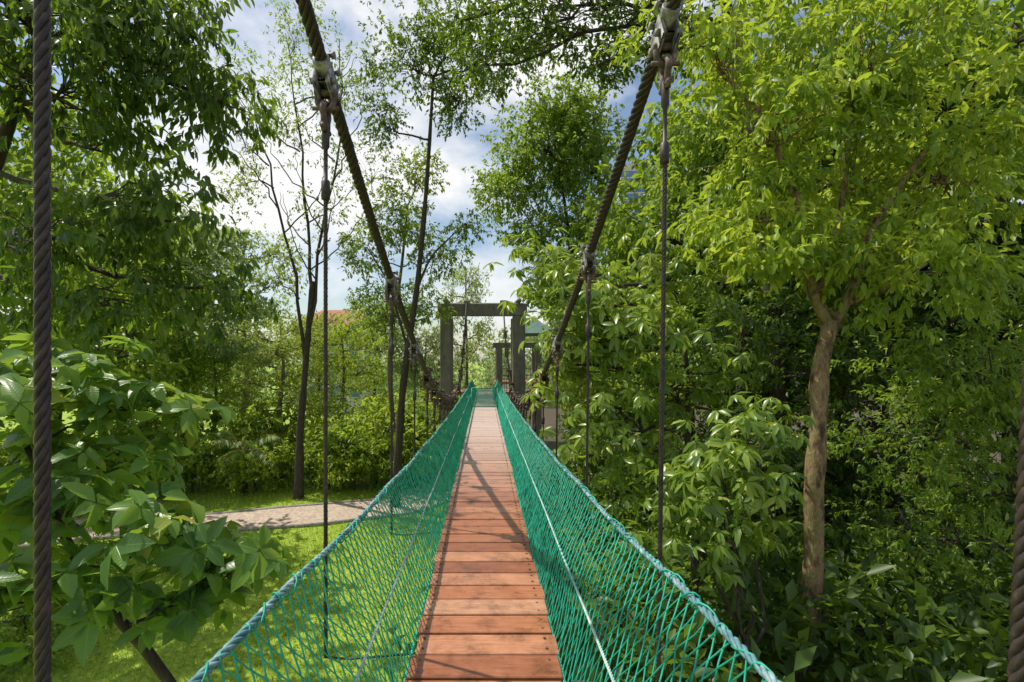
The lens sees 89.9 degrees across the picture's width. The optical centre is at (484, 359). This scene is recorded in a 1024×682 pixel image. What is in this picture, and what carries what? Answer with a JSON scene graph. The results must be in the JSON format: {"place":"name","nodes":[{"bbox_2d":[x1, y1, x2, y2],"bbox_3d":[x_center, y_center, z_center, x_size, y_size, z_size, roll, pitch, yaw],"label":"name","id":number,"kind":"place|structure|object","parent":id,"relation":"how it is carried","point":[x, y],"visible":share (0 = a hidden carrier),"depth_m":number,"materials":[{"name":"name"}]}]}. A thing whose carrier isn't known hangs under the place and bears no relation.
{"place":"outdoors","nodes":[
{"label":"outdoors","id":0,"kind":"place"},
{"bbox_2d":[0,465,459,543],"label":"path","id":1,"kind":"structure","parent":0,"point":[297,515],"depth_m":22.53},
{"bbox_2d":[471,388,497,408],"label":"net gate","id":2,"kind":"structure","parent":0,"point":[485,394],"depth_m":17.60,"materials":[{"name":"green fabric"}]},
{"bbox_2d":[0,363,1001,681],"bbox_3d":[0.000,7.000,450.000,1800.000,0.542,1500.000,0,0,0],"label":"ground","id":3,"kind":"structure","parent":0,"point":[310,543],"depth_m":14.57,"materials":[{"name":"green plant"}]},
{"bbox_2d":[0,423,67,491],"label":"leafy shrub","id":4,"kind":"object","parent":3,"relation":"on","point":[3,463],"visible":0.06,"depth_m":22.64,"materials":[{"name":"green plant"}]},
{"bbox_2d":[0,561,106,681],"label":"leafy shrub","id":5,"kind":"object","parent":3,"relation":"on","point":[23,619],"visible":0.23,"depth_m":11.79,"materials":[{"name":"green plant"}]},
{"bbox_2d":[0,560,112,632],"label":"leafy shrub","id":6,"kind":"object","parent":3,"relation":"on","point":[4,615],"visible":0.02,"depth_m":13.42,"materials":[{"name":"green plant"}]},
{"bbox_2d":[0,430,119,483],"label":"leafy shrub","id":7,"kind":"object","parent":3,"relation":"on","point":[3,453],"visible":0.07,"depth_m":22.93,"materials":[{"name":"green plant"}]},
{"bbox_2d":[31,528,130,578],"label":"leafy shrub","id":8,"kind":"object","parent":3,"relation":"on","point":[82,541],"visible":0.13,"depth_m":16.32,"materials":[{"name":"green plant"}]},
{"bbox_2d":[0,417,168,475],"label":"leafy shrub","id":9,"kind":"object","parent":3,"relation":"on","point":[115,433],"visible":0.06,"depth_m":24.66,"materials":[{"name":"green plant"}]},
{"bbox_2d":[0,0,208,393],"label":"forest tree","id":10,"kind":"object","parent":3,"relation":"on","point":[68,161],"visible":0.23,"depth_m":18.77,"materials":[{"name":"green plant"}]},
{"bbox_2d":[0,252,212,431],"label":"forest tree","id":11,"kind":"object","parent":3,"relation":"on","point":[179,341],"visible":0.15,"depth_m":28.86,"materials":[{"name":"green plant"}]},
{"bbox_2d":[0,125,213,418],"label":"distant tree","id":12,"kind":"object","parent":3,"relation":"on","point":[66,184],"visible":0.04,"depth_m":28.75,"materials":[{"name":"green plant"}]},
{"bbox_2d":[70,422,185,492],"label":"leafy shrub","id":13,"kind":"object","parent":3,"relation":"on","point":[132,487],"visible":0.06,"depth_m":24.98,"materials":[{"name":"green plant"}]},
{"bbox_2d":[58,333,218,438],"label":"bush","id":14,"kind":"object","parent":3,"relation":"on","point":[151,424],"visible":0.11,"depth_m":28.72,"materials":[{"name":"green plant"}]},
{"bbox_2d":[0,0,289,362],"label":"drooping leaf tree","id":15,"kind":"object","parent":3,"relation":"on","point":[99,45],"visible":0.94,"depth_m":7.67,"materials":[{"name":"green plant"}]},
{"bbox_2d":[0,329,301,681],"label":"broad leaved tree","id":16,"kind":"object","parent":3,"relation":"on","point":[148,524],"visible":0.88,"depth_m":4.01,"materials":[{"name":"green plant"}]},
{"bbox_2d":[89,416,214,490],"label":"leafy shrub","id":17,"kind":"object","parent":3,"relation":"on","point":[173,431],"visible":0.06,"depth_m":27.55,"materials":[{"name":"green plant"}]},
{"bbox_2d":[146,556,170,571],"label":"leafy shrub","id":18,"kind":"object","parent":3,"relation":"on","point":[151,566],"visible":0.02,"depth_m":16.79,"materials":[{"name":"green plant"}]},
{"bbox_2d":[75,194,286,441],"bbox_3d":[-20.485,-1.562,33.699,14.170,17.320,12.911,0,0,-5],"label":"distant tree","id":19,"kind":"object","parent":3,"relation":"on","point":[233,353],"visible":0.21,"depth_m":33.78,"materials":[{"name":"green plant"}]},
{"bbox_2d":[142,432,236,494],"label":"leafy shrub","id":20,"kind":"object","parent":3,"relation":"on","point":[207,467],"visible":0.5,"depth_m":26.07,"materials":[{"name":"green plant"}]},
{"bbox_2d":[147,340,268,433],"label":"bush","id":21,"kind":"object","parent":3,"relation":"on","point":[214,377],"visible":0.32,"depth_m":32.57,"materials":[{"name":"green plant"}]},
{"bbox_2d":[152,395,297,496],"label":"leafy shrub","id":22,"kind":"object","parent":3,"relation":"on","point":[212,437],"visible":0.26,"depth_m":28.25,"materials":[{"name":"green plant"}]},
{"bbox_2d":[18,479,447,546],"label":"path kerb","id":23,"kind":"structure","parent":3,"relation":"on","point":[253,528],"depth_m":21.82,"materials":[{"name":"concrete"}]},
{"bbox_2d":[168,213,312,426],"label":"feathery tree","id":24,"kind":"object","parent":3,"relation":"on","point":[263,283],"visible":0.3,"depth_m":40.01,"materials":[{"name":"green plant"}]},
{"bbox_2d":[203,430,294,493],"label":"leafy shrub","id":25,"kind":"object","parent":3,"relation":"on","point":[228,441],"visible":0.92,"depth_m":25.91,"materials":[{"name":"green plant"}]},
{"bbox_2d":[208,437,305,499],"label":"leafy shrub","id":26,"kind":"object","parent":3,"relation":"on","point":[254,466],"visible":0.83,"depth_m":25.82,"materials":[{"name":"green plant"}]},
{"bbox_2d":[206,391,356,485],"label":"leafy shrub","id":27,"kind":"object","parent":3,"relation":"on","point":[252,413],"visible":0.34,"depth_m":28.31,"materials":[{"name":"green plant"}]},
{"bbox_2d":[215,315,348,476],"bbox_3d":[-11.647,2.118,30.099,6.670,9.648,6.744,0,0,43],"label":"feathery tree","id":28,"kind":"object","parent":3,"relation":"on","point":[284,345],"visible":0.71,"depth_m":29.55,"materials":[{"name":"green plant"}]},
{"bbox_2d":[206,0,419,500],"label":"fan branched tree","id":29,"kind":"object","parent":3,"relation":"on","point":[298,491],"visible":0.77,"depth_m":24.91,"materials":[{"name":"green plant"}]},
{"bbox_2d":[277,311,357,429],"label":"feathery tree","id":30,"kind":"object","parent":3,"relation":"on","point":[329,322],"visible":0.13,"depth_m":37.88,"materials":[{"name":"green plant"}]},
{"bbox_2d":[261,413,375,487],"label":"leafy shrub","id":31,"kind":"object","parent":3,"relation":"on","point":[335,433],"visible":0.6,"depth_m":26.48,"materials":[{"name":"green plant"}]},
{"bbox_2d":[266,308,398,427],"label":"forest tree","id":32,"kind":"object","parent":3,"relation":"on","point":[345,362],"visible":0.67,"depth_m":33.24,"materials":[{"name":"green plant"}]},
{"bbox_2d":[305,310,380,412],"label":"red roofed house","id":33,"kind":"structure","parent":3,"relation":"on","point":[351,399],"depth_m":67.50,"materials":[{"name":"paint"}]},
{"bbox_2d":[330,384,339,397],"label":"window","id":34,"kind":"structure","parent":33,"relation":"in","point":[331,384],"depth_m":67.43,"materials":[{"name":"blue glass"}]},
{"bbox_2d":[349,385,359,397],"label":"window","id":35,"kind":"structure","parent":33,"relation":"in","point":[354,396],"depth_m":67.43,"materials":[{"name":"blue glass"}]},
{"bbox_2d":[304,438,390,492],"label":"leafy shrub","id":36,"kind":"object","parent":3,"relation":"on","point":[339,477],"visible":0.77,"depth_m":26.29,"materials":[{"name":"green plant"}]},
{"bbox_2d":[294,385,439,482],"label":"leafy shrub","id":37,"kind":"object","parent":3,"relation":"on","point":[375,429],"visible":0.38,"depth_m":27.55,"materials":[{"name":"green plant"}]},
{"bbox_2d":[328,294,420,396],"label":"distant tree","id":38,"kind":"object","parent":3,"relation":"on","point":[397,368],"visible":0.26,"depth_m":46.74,"materials":[{"name":"green plant"}]},
{"bbox_2d":[332,403,461,491],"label":"leafy shrub","id":39,"kind":"object","parent":3,"relation":"on","point":[405,458],"visible":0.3,"depth_m":27.39,"materials":[{"name":"green plant"}]},
{"bbox_2d":[335,131,474,491],"bbox_3d":[-3.953,-2.026,26.151,7.048,18.083,4.967,0,0,0],"label":"sunlit slender tree","id":40,"kind":"object","parent":3,"relation":"on","point":[404,212],"visible":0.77,"depth_m":25.73,"materials":[{"name":"green plant"}]},
{"bbox_2d":[355,386,478,486],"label":"leafy shrub","id":41,"kind":"object","parent":3,"relation":"on","point":[421,405],"visible":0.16,"depth_m":28.89,"materials":[{"name":"green plant"}]},
{"bbox_2d":[384,323,466,416],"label":"distant tree","id":42,"kind":"object","parent":3,"relation":"on","point":[433,347],"visible":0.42,"depth_m":48.79,"materials":[{"name":"green plant"}]},
{"bbox_2d":[344,0,569,506],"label":"leaning tall tree","id":43,"kind":"object","parent":3,"relation":"on","point":[427,48],"visible":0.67,"depth_m":22.18,"materials":[{"name":"green plant"}]},
{"bbox_2d":[385,388,528,468],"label":"leafy shrub","id":44,"kind":"object","parent":3,"relation":"on","point":[422,394],"visible":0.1,"depth_m":30.43,"materials":[{"name":"green plant"}]},
{"bbox_2d":[427,260,496,388],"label":"feathery tree","id":45,"kind":"object","parent":3,"relation":"on","point":[479,331],"visible":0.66,"depth_m":51.66,"materials":[{"name":"green plant"}]},
{"bbox_2d":[437,298,528,489],"bbox_3d":[-0.110,1.825,29.420,5.070,10.750,2.800,0,0,0],"label":"bridge portal","id":46,"kind":"object","parent":3,"relation":"on","point":[446,349],"visible":0.38,"depth_m":28.30,"materials":[{"name":"wood"}]},
{"bbox_2d":[33,0,1023,681],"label":"suspension footbridge","id":47,"kind":"object","parent":46,"relation":"attached to","point":[483,610],"visible":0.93,"depth_m":3.17,"materials":[{"name":"green fabric"}]},
{"bbox_2d":[2,313,987,408],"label":"woodland","id":48,"kind":"object","parent":3,"relation":"on","point":[487,379],"visible":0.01,"depth_m":83.22,"materials":[{"name":"green plant"}]},
{"bbox_2d":[492,320,550,446],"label":"roofed walkway tower","id":49,"kind":"structure","parent":3,"relation":"on","point":[534,328],"depth_m":40.38,"materials":[{"name":"grey wood"}]},
{"bbox_2d":[461,56,630,461],"bbox_3d":[5.071,-6.150,33.622,13.345,26.330,8.819,0,0,0],"label":"round crowned tree","id":50,"kind":"object","parent":3,"relation":"on","point":[562,125],"visible":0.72,"depth_m":33.03,"materials":[{"name":"green plant"}]},
{"bbox_2d":[525,283,596,414],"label":"distant tree","id":51,"kind":"object","parent":3,"relation":"on","point":[528,365],"visible":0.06,"depth_m":52.68,"materials":[{"name":"green plant"}]},
{"bbox_2d":[520,444,669,609],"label":"leafy shrub","id":52,"kind":"object","parent":3,"relation":"on","point":[604,489],"visible":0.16,"depth_m":13.28,"materials":[{"name":"green plant"}]},
{"bbox_2d":[538,290,652,448],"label":"forest tree","id":53,"kind":"object","parent":3,"relation":"on","point":[561,361],"visible":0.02,"depth_m":30.62,"materials":[{"name":"green plant"}]},
{"bbox_2d":[419,0,794,515],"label":"overhanging tree","id":54,"kind":"object","parent":3,"relation":"on","point":[487,42],"visible":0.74,"depth_m":13.95,"materials":[{"name":"green plant"}]},
{"bbox_2d":[543,536,687,668],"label":"leafy shrub","id":55,"kind":"object","parent":3,"relation":"on","point":[622,599],"visible":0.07,"depth_m":10.14,"materials":[{"name":"green plant"}]},
{"bbox_2d":[541,366,700,543],"bbox_3d":[4.206,3.552,16.036,4.950,7.135,5.034,0,0,18],"label":"bush","id":56,"kind":"object","parent":3,"relation":"on","point":[590,455],"visible":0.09,"depth_m":15.56,"materials":[{"name":"green plant"}]},
{"bbox_2d":[384,501,858,681],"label":"leafy shrub","id":57,"kind":"object","parent":3,"relation":"on","point":[803,657],"visible":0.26,"depth_m":6.45,"materials":[{"name":"green plant"}]},
{"bbox_2d":[483,221,777,600],"bbox_3d":[2.645,2.262,8.443,4.469,9.509,3.630,0,0,-25],"label":"whorled leaf tree","id":58,"kind":"object","parent":3,"relation":"on","point":[636,329],"visible":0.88,"depth_m":8.04,"materials":[{"name":"green plant"}]},
{"bbox_2d":[596,549,700,656],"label":"whorled shrub","id":59,"kind":"object","parent":3,"relation":"on","point":[623,622],"visible":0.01,"depth_m":9.56,"materials":[{"name":"green plant"}]},
{"bbox_2d":[528,504,783,674],"bbox_3d":[3.558,4.939,10.607,5.539,3.780,5.226,0,0,0],"label":"whorled shrub","id":60,"kind":"object","parent":3,"relation":"on","point":[655,539],"visible":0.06,"depth_m":11.03,"materials":[{"name":"green plant"}]},
{"bbox_2d":[555,539,782,681],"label":"whorled shrub","id":61,"kind":"object","parent":3,"relation":"on","point":[654,581],"visible":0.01,"depth_m":9.72,"materials":[{"name":"green plant"}]},
{"bbox_2d":[602,533,740,617],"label":"leafy shrub","id":62,"kind":"object","parent":3,"relation":"on","point":[647,587],"depth_m":10.64,"materials":[{"name":"green plant"}]},
{"bbox_2d":[543,436,802,550],"bbox_3d":[5.447,4.990,15.371,6.890,5.274,7.516,0,0,27],"label":"leafy shrub","id":63,"kind":"object","parent":3,"relation":"on","point":[641,512],"visible":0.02,"depth_m":13.53,"materials":[{"name":"green plant"}]},
{"bbox_2d":[546,516,834,663],"bbox_3d":[4.034,5.531,10.400,5.394,3.881,5.590,0,0,39],"label":"leafy shrub","id":64,"kind":"object","parent":3,"relation":"on","point":[626,556],"visible":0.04,"depth_m":10.82,"materials":[{"name":"green plant"}]},
{"bbox_2d":[633,635,762,666],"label":"whorled shrub","id":65,"kind":"object","parent":3,"relation":"on","point":[652,645],"visible":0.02,"depth_m":8.30,"materials":[{"name":"green plant"}]},
{"bbox_2d":[565,171,831,443],"bbox_3d":[9.040,-0.136,22.599,10.922,14.611,10.469,0,0,-27],"label":"forest tree","id":66,"kind":"object","parent":3,"relation":"on","point":[733,405],"visible":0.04,"depth_m":20.22,"materials":[{"name":"green plant"}]},
{"bbox_2d":[574,490,855,588],"bbox_3d":[5.903,5.264,12.731,6.348,4.454,5.820,0,0,22],"label":"leafy shrub","id":67,"kind":"object","parent":3,"relation":"on","point":[835,524],"visible":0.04,"depth_m":11.95,"materials":[{"name":"green plant"}]},
{"bbox_2d":[566,608,877,681],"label":"leafy shrub","id":68,"kind":"object","parent":3,"relation":"on","point":[689,659],"visible":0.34,"depth_m":5.86,"materials":[{"name":"green plant"}]},
{"bbox_2d":[629,391,815,681],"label":"whorled leaf tree","id":69,"kind":"object","parent":3,"relation":"on","point":[697,508],"visible":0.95,"depth_m":6.03,"materials":[{"name":"green plant"}]},
{"bbox_2d":[537,35,916,452],"bbox_3d":[9.200,-1.952,19.646,13.420,18.081,13.449,0,0,-5],"label":"forest tree","id":70,"kind":"object","parent":3,"relation":"on","point":[619,227],"visible":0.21,"depth_m":18.11,"materials":[{"name":"green plant"}]},
{"bbox_2d":[603,441,853,554],"bbox_3d":[7.063,4.938,15.998,7.593,5.328,6.962,0,0,41],"label":"leafy shrub","id":71,"kind":"object","parent":3,"relation":"on","point":[650,511],"visible":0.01,"depth_m":15.06,"materials":[{"name":"green plant"}]},
{"bbox_2d":[570,562,931,681],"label":"leafy shrub","id":72,"kind":"object","parent":3,"relation":"on","point":[801,642],"visible":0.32,"depth_m":6.37,"materials":[{"name":"green plant"}]},
{"bbox_2d":[626,274,922,516],"bbox_3d":[7.207,2.298,13.983,6.672,9.616,6.785,0,0,6],"label":"forest tree","id":73,"kind":"object","parent":3,"relation":"on","point":[764,371],"visible":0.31,"depth_m":13.00,"materials":[{"name":"green plant"}]},
{"bbox_2d":[744,494,830,542],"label":"leafy shrub","id":74,"kind":"object","parent":3,"relation":"on","point":[826,509],"visible":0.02,"depth_m":13.27,"materials":[{"name":"green plant"}]},
{"bbox_2d":[569,0,1009,409],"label":"forest tree","id":75,"kind":"object","parent":3,"relation":"on","point":[656,146],"depth_m":24.00,"materials":[{"name":"green plant"}]},
{"bbox_2d":[587,565,1006,681],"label":"leafy shrub","id":76,"kind":"object","parent":3,"relation":"on","point":[936,620],"visible":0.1,"depth_m":8.00,"materials":[{"name":"green plant"}]},
{"bbox_2d":[774,506,831,522],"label":"leafy shrub","id":77,"kind":"object","parent":3,"relation":"on","point":[798,511],"depth_m":13.72,"materials":[{"name":"green plant"}]},
{"bbox_2d":[602,463,1009,681],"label":"leafy shrub","id":78,"kind":"object","parent":3,"relation":"on","point":[973,620],"visible":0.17,"depth_m":7.42,"materials":[{"name":"green plant"}]},
{"bbox_2d":[593,0,1023,681],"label":"broadleaf tree","id":79,"kind":"object","parent":3,"relation":"on","point":[817,258],"visible":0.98,"depth_m":7.00,"materials":[{"name":"green plant"}]},
{"bbox_2d":[715,435,912,544],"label":"leafy shrub","id":80,"kind":"object","parent":3,"relation":"on","point":[799,489],"depth_m":14.39,"materials":[{"name":"green plant"}]},
{"bbox_2d":[621,0,1023,504],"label":"forest tree","id":81,"kind":"object","parent":3,"relation":"on","point":[900,21],"visible":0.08,"depth_m":14.60,"materials":[{"name":"green plant"}]},
{"bbox_2d":[662,506,1010,681],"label":"leafy shrub","id":82,"kind":"object","parent":3,"relation":"on","point":[889,670],"visible":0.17,"depth_m":6.48,"materials":[{"name":"green plant"}]},
{"bbox_2d":[761,504,937,605],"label":"leafy shrub","id":83,"kind":"object","parent":3,"relation":"on","point":[840,542],"visible":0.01,"depth_m":11.90,"materials":[{"name":"green plant"}]},
{"bbox_2d":[693,591,1007,681],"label":"leafy shrub","id":84,"kind":"object","parent":3,"relation":"on","point":[869,632],"visible":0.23,"depth_m":6.25,"materials":[{"name":"green plant"}]},
{"bbox_2d":[700,520,1012,681],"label":"leafy shrub","id":85,"kind":"object","parent":3,"relation":"on","point":[962,650],"visible":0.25,"depth_m":6.07,"materials":[{"name":"green plant"}]},
{"bbox_2d":[827,487,885,527],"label":"leafy shrub","id":86,"kind":"object","parent":3,"relation":"on","point":[863,502],"visible":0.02,"depth_m":15.29,"materials":[{"name":"green plant"}]},
{"bbox_2d":[824,493,911,582],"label":"leafy shrub","id":87,"kind":"object","parent":3,"relation":"on","point":[896,525],"depth_m":13.31,"materials":[{"name":"green plant"}]},
{"bbox_2d":[738,4,1023,533],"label":"forest tree","id":88,"kind":"object","parent":3,"relation":"on","point":[923,268],"depth_m":17.51,"materials":[{"name":"green plant"}]},
{"bbox_2d":[745,0,1023,561],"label":"forest tree","id":89,"kind":"object","parent":3,"relation":"on","point":[1003,232],"visible":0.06,"depth_m":13.28,"materials":[{"name":"green plant"}]},
{"bbox_2d":[760,268,1023,541],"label":"forest tree","id":90,"kind":"object","parent":3,"relation":"on","point":[867,340],"visible":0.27,"depth_m":13.32,"materials":[{"name":"green plant"}]},
{"bbox_2d":[778,465,1007,566],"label":"leafy shrub","id":91,"kind":"object","parent":3,"relation":"on","point":[872,512],"visible":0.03,"depth_m":12.99,"materials":[{"name":"green plant"}]},
{"bbox_2d":[789,526,1011,662],"bbox_3d":[7.645,5.257,7.509,5.720,4.378,6.239,0,0,26],"label":"leafy shrub","id":92,"kind":"object","parent":3,"relation":"on","point":[837,550],"visible":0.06,"depth_m":9.11,"materials":[{"name":"green plant"}]},
{"bbox_2d":[790,499,1010,667],"bbox_3d":[9.712,5.561,11.998,5.244,4.013,5.720,0,0,39],"label":"leafy shrub","id":93,"kind":"object","parent":3,"relation":"on","point":[908,527],"visible":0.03,"depth_m":12.35,"materials":[{"name":"green plant"}]},
{"bbox_2d":[793,543,1008,630],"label":"leafy shrub","id":94,"kind":"object","parent":3,"relation":"on","point":[860,567],"visible":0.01,"depth_m":10.27,"materials":[{"name":"green plant"}]},
{"bbox_2d":[801,223,1023,608],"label":"feathery tree","id":95,"kind":"object","parent":3,"relation":"on","point":[958,380],"visible":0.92,"depth_m":7.73,"materials":[{"name":"green plant"}]},
{"bbox_2d":[834,521,1010,664],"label":"leafy shrub","id":96,"kind":"object","parent":3,"relation":"on","point":[845,541],"visible":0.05,"depth_m":9.90,"materials":[{"name":"green plant"}]},
{"bbox_2d":[843,486,1011,606],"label":"leafy shrub","id":97,"kind":"object","parent":3,"relation":"on","point":[902,533],"visible":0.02,"depth_m":11.91,"materials":[{"name":"green plant"}]},
{"bbox_2d":[863,224,1023,443],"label":"forest tree","id":98,"kind":"object","parent":3,"relation":"on","point":[951,330],"visible":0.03,"depth_m":16.18,"materials":[{"name":"green plant"}]},
{"bbox_2d":[888,474,1013,584],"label":"leafy shrub","id":99,"kind":"object","parent":3,"relation":"on","point":[931,515],"visible":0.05,"depth_m":12.04,"materials":[{"name":"green plant"}]},
{"bbox_2d":[887,473,1016,641],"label":"leafy shrub","id":100,"kind":"object","parent":3,"relation":"on","point":[1010,520],"visible":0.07,"depth_m":10.31,"materials":[{"name":"green plant"}]},
{"bbox_2d":[923,488,1014,614],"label":"leafy shrub","id":101,"kind":"object","parent":3,"relation":"on","point":[972,560],"visible":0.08,"depth_m":10.52,"materials":[{"name":"green plant"}]},
{"bbox_2d":[0,0,1023,362],"label":"sky","id":102,"kind":"structure","parent":0,"point":[458,151],"materials":[{"name":"white"}]},
{"bbox_2d":[610,163,656,301],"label":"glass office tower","id":103,"kind":"structure","parent":0,"point":[630,173],"depth_m":210.88,"materials":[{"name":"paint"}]},
{"bbox_2d":[622,193,653,198],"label":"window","id":104,"kind":"structure","parent":103,"relation":"in","point":[629,194],"depth_m":210.88,"materials":[{"name":"blue glass"}]},
{"bbox_2d":[621,171,655,176],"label":"window","id":105,"kind":"structure","parent":103,"relation":"in","point":[629,174],"depth_m":210.88,"materials":[{"name":"blue glass"}]}
]}

